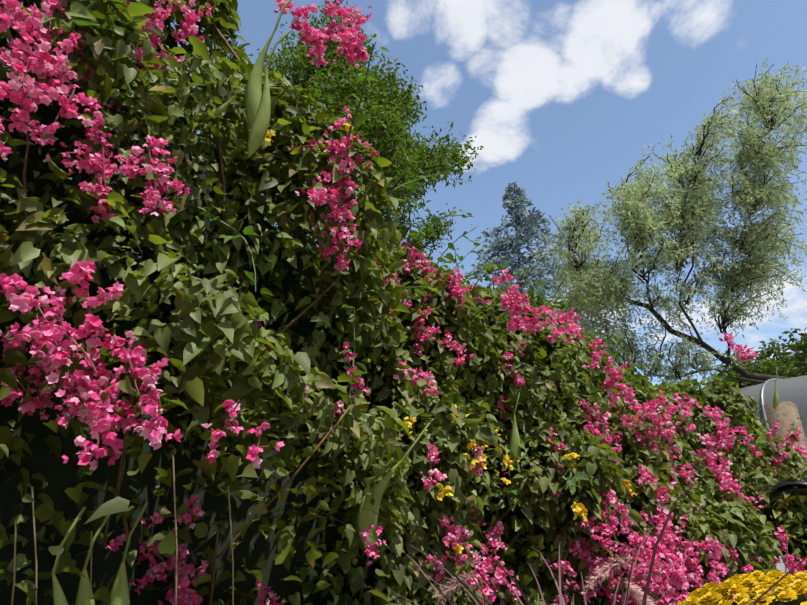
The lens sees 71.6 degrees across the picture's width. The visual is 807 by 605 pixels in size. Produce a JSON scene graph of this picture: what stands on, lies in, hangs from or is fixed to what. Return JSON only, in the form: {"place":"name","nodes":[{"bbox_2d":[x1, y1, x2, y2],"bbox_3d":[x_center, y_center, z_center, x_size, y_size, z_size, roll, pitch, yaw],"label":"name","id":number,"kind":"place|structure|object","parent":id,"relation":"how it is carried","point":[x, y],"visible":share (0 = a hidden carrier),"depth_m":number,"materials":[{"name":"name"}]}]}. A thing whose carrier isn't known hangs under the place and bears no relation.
{"place":"outdoors","nodes":[
{"label":"outdoors","id":0,"kind":"place"},
{"bbox_2d":[213,0,483,260],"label":"tree","id":1,"kind":"object","parent":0,"point":[407,153],"depth_m":10.79,"materials":[{"name":"green plant"}]},
{"bbox_2d":[0,0,806,604],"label":"vine","id":2,"kind":"object","parent":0,"point":[218,342],"depth_m":1.41,"materials":[{"name":"green plant"}]},
{"bbox_2d":[7,0,806,389],"label":"sky","id":3,"kind":"structure","parent":0,"point":[559,97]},
{"bbox_2d":[52,29,778,604],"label":"vine pods","id":4,"kind":"object","parent":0,"point":[258,105],"visible":0.79,"depth_m":1.28,"materials":[{"name":"green plant"}]},
{"bbox_2d":[464,181,668,377],"bbox_3d":[3.001,1.700,14.090,9.446,11.415,8.945,18,-30,-35],"label":"conifer tree","id":5,"kind":"object","parent":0,"point":[510,199],"depth_m":15.08,"materials":[{"name":"green plant"}]},
{"bbox_2d":[530,61,806,385],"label":"feathery tree","id":6,"kind":"object","parent":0,"point":[657,224],"depth_m":6.77,"materials":[{"name":"green plant"}]},
{"bbox_2d":[677,570,806,604],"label":"yellow flowers","id":7,"kind":"object","parent":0,"point":[711,593],"depth_m":1.16,"materials":[{"name":"yellow plant"}]},
{"bbox_2d":[722,375,806,437],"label":"storage tank","id":8,"kind":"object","parent":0,"point":[793,390],"depth_m":5.90,"materials":[{"name":"grey metal"}]},
{"bbox_2d":[774,328,806,377],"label":"tree","id":9,"kind":"object","parent":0,"point":[796,347],"depth_m":30.90,"materials":[{"name":"green plant"}]},
{"label":"ground","id":10,"kind":"structure","parent":0,"visible":0},
{"bbox_2d":[242,470,806,604],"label":"fountain grass","id":11,"kind":"object","parent":10,"relation":"on","point":[639,599],"depth_m":0.93,"materials":[{"name":"green plant"}]},
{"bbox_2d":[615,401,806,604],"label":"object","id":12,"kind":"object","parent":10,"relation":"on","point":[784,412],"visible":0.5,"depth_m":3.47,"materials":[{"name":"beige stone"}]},
{"bbox_2d":[705,336,805,389],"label":"tree","id":13,"kind":"object","parent":10,"relation":"on","point":[766,366],"depth_m":36.34,"materials":[{"name":"green plant"}]},
{"bbox_2d":[758,477,806,592],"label":"cart wheel and pots","id":14,"kind":"object","parent":10,"relation":"on","point":[783,485],"visible":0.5,"depth_m":2.53,"materials":[{"name":"black paint"}]},
{"bbox_2d":[760,378,806,439],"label":"hoop","id":15,"kind":"object","parent":10,"relation":"on","point":[762,403],"depth_m":5.95,"materials":[{"name":"silver metal"}]}
]}

